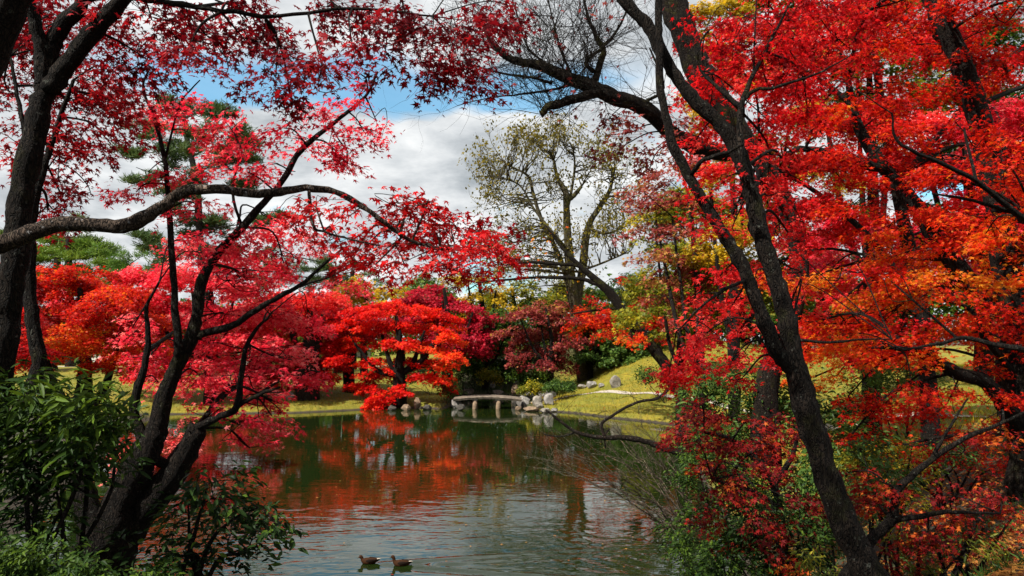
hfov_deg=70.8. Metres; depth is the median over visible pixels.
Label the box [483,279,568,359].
broadleaf tree
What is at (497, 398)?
stone bridge
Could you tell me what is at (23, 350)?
maple tree
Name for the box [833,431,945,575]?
shrub
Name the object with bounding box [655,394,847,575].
maple sapling
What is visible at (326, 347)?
maple tree
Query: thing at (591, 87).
mossy tree
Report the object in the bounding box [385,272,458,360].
broadleaf tree
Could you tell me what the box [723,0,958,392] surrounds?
broadleaf tree
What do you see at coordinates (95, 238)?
pine tree
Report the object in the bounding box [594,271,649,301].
pine tree
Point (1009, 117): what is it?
maple tree
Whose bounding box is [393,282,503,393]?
maple tree
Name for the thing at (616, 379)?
rock
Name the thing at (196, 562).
shrub
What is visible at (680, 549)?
bush
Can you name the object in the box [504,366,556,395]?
shrub
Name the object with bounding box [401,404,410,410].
rock
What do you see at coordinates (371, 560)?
duck
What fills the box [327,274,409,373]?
maple tree
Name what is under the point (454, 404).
rock
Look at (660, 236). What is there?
maple tree
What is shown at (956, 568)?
shrub
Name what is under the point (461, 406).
rock
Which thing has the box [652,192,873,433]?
broadleaf tree
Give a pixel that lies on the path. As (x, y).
(619, 392)
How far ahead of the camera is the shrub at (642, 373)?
43.69 m
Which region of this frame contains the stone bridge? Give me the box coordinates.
[453,395,521,408]
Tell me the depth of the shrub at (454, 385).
49.27 m
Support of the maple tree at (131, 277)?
on the ground at (960, 359)
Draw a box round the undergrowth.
[441,347,594,402]
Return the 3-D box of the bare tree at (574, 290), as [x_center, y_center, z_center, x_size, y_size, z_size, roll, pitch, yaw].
[3.431,-3.668,58.204,16.711,23.332,15.500,-1,-4,14]
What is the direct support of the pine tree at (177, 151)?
on the ground at (960, 359)
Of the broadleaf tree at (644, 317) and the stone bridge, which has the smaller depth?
the broadleaf tree at (644, 317)
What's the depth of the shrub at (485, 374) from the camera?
57.31 m
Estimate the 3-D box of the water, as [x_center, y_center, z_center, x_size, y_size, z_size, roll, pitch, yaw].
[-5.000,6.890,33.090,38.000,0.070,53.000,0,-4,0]
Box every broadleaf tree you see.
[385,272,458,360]
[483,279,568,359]
[496,299,571,366]
[510,279,589,349]
[568,281,667,347]
[610,181,765,439]
[625,295,673,342]
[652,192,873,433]
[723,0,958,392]
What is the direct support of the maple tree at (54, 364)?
on the ground at (960, 359)
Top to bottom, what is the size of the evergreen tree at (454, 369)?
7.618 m
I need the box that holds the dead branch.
[515,354,708,462]
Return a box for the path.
[530,390,986,430]
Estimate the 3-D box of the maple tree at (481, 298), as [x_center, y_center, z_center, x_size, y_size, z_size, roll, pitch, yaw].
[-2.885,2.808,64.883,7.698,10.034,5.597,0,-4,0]
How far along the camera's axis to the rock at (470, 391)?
56.10 m
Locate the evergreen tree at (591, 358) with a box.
[567,325,620,380]
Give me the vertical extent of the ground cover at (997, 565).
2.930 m
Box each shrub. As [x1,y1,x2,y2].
[0,355,154,571]
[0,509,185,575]
[103,460,309,575]
[387,365,450,394]
[432,374,466,405]
[453,358,494,387]
[475,368,503,394]
[493,383,705,533]
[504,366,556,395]
[515,378,545,400]
[540,377,577,399]
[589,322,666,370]
[633,360,666,402]
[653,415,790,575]
[669,356,823,575]
[691,481,845,575]
[734,377,912,573]
[785,518,1012,575]
[814,425,925,548]
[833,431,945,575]
[837,359,952,442]
[837,417,1008,507]
[876,474,1023,575]
[901,436,984,509]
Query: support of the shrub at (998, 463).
on the ground at (960, 359)
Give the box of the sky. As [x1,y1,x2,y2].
[0,0,1023,340]
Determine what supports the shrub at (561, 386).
on the ground at (960, 359)
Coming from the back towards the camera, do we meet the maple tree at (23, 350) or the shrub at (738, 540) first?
the maple tree at (23, 350)
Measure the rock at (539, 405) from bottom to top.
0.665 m
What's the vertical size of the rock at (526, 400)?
0.821 m
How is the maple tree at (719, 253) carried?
on the ground at (960, 359)
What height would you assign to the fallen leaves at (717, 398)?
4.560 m
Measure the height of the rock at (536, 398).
0.838 m
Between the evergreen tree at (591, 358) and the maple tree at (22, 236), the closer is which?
the maple tree at (22, 236)
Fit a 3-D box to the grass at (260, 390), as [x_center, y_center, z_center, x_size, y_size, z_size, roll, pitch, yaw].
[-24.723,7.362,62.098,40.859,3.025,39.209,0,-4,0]
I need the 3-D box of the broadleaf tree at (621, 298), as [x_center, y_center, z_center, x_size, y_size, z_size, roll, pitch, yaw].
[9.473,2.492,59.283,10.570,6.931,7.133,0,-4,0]
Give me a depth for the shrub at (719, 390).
12.16 m
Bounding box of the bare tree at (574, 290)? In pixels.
[458,106,656,382]
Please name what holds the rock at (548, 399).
on the ground at (960, 359)
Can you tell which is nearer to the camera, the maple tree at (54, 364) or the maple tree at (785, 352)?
the maple tree at (785, 352)
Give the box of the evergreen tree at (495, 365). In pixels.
[456,308,535,389]
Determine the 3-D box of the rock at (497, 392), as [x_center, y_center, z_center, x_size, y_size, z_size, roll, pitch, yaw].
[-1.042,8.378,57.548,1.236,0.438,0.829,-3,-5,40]
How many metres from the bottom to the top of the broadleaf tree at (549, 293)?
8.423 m
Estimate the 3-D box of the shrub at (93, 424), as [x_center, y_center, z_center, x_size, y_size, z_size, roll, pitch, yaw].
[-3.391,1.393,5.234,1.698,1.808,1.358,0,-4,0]
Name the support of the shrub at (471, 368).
on the ground at (960, 359)
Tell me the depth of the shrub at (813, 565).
6.69 m
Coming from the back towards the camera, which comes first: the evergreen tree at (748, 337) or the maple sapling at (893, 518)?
the evergreen tree at (748, 337)
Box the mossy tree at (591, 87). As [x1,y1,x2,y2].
[367,0,808,466]
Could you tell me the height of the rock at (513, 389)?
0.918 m
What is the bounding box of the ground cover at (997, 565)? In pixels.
[731,416,1023,575]
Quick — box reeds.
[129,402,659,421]
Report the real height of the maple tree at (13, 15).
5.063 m
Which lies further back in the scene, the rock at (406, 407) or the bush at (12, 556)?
the rock at (406, 407)
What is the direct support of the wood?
on the ground at (960, 359)
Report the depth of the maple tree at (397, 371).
48.24 m
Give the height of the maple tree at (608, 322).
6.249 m
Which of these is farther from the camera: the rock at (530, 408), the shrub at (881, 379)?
the rock at (530, 408)
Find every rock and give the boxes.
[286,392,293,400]
[388,405,396,410]
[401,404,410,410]
[414,397,420,408]
[422,404,431,409]
[451,398,461,407]
[457,404,465,409]
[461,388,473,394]
[492,390,503,394]
[511,385,518,394]
[516,396,529,406]
[523,406,538,411]
[533,395,542,405]
[535,402,542,408]
[540,408,549,412]
[544,393,553,404]
[578,384,586,388]
[586,381,596,387]
[609,375,620,387]
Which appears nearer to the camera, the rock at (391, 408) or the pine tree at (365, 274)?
the rock at (391, 408)
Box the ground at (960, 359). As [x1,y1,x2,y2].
[0,341,1023,575]
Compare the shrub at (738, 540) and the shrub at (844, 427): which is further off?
the shrub at (844, 427)
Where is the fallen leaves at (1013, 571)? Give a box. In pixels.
[743,419,1023,575]
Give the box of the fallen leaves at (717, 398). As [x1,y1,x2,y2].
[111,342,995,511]
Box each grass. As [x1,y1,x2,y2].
[14,357,458,410]
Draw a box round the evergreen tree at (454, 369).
[450,311,499,377]
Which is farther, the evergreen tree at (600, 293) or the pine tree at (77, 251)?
the pine tree at (77, 251)
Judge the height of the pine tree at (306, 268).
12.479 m
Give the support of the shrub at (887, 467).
on the ground at (960, 359)
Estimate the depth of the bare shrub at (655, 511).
17.12 m
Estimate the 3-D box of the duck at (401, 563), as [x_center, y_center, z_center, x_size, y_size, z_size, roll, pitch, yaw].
[-2.219,5.462,14.395,0.485,0.231,0.190,0,-4,3]
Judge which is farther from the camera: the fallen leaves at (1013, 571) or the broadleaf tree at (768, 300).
the broadleaf tree at (768, 300)
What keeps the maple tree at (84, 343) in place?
on the ground at (960, 359)
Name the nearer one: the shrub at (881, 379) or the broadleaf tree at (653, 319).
the shrub at (881, 379)
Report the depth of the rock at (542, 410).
44.69 m
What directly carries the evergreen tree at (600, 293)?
on the ground at (960, 359)
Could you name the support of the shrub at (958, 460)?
on the ground at (960, 359)
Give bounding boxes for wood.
[48,265,996,364]
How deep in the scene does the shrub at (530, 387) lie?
49.92 m
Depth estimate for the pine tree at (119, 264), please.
72.52 m
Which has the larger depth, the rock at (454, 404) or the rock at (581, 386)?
the rock at (581, 386)
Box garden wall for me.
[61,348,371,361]
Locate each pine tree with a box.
[0,209,117,364]
[36,231,124,366]
[78,229,185,372]
[107,91,302,337]
[251,242,358,372]
[348,257,388,369]
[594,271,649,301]
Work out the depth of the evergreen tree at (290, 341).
73.98 m
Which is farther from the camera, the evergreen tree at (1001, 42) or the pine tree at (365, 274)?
the pine tree at (365, 274)
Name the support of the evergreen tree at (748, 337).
on the ground at (960, 359)
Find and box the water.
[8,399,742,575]
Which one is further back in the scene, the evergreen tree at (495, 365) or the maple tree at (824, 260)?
the evergreen tree at (495, 365)
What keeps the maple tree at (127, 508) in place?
on the ground at (960, 359)
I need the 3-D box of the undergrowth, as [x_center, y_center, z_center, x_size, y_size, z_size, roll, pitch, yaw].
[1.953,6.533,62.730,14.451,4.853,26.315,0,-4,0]
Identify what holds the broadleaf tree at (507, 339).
on the ground at (960, 359)
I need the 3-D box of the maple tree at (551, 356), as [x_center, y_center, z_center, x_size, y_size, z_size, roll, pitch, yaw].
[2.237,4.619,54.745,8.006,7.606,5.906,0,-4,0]
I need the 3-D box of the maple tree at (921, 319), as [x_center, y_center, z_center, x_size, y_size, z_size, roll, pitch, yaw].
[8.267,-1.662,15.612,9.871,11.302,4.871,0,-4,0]
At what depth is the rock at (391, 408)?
46.07 m
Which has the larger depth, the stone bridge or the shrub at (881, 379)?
the stone bridge
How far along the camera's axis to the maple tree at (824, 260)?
18.85 m
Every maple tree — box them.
[0,0,83,78]
[0,0,541,478]
[0,184,532,309]
[14,263,173,474]
[16,272,65,369]
[46,289,87,370]
[68,60,401,575]
[95,260,305,403]
[143,299,191,363]
[217,288,360,400]
[282,304,395,392]
[311,298,469,409]
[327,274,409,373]
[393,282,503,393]
[438,266,520,359]
[467,226,695,418]
[490,299,593,392]
[565,304,615,352]
[611,163,726,464]
[616,0,892,575]
[658,278,743,376]
[671,0,1023,450]
[675,0,868,461]
[737,0,1023,501]
[767,193,980,439]
[908,94,1023,418]
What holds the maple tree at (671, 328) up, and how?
on the ground at (960, 359)
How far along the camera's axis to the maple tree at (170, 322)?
69.34 m
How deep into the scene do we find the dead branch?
14.80 m
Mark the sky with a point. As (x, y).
(433, 166)
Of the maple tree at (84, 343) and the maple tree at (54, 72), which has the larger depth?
the maple tree at (84, 343)
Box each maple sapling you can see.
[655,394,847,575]
[813,398,1023,575]
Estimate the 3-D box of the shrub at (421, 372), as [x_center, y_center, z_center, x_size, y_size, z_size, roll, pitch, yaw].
[-7.054,6.898,54.833,4.902,2.580,2.286,0,-4,0]
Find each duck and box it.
[357,555,380,563]
[390,555,411,566]
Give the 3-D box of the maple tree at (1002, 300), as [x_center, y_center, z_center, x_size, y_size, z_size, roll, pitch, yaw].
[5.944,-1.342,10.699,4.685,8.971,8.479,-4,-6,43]
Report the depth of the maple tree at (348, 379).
52.29 m
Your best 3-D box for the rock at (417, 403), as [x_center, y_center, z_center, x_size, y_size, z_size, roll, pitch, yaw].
[-6.240,7.643,47.433,0.466,0.886,0.372,-1,-4,19]
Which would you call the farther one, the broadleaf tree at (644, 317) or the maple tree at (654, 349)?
the maple tree at (654, 349)
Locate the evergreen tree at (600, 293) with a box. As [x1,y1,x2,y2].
[561,284,616,347]
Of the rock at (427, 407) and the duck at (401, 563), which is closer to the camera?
the duck at (401, 563)
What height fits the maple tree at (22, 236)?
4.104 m

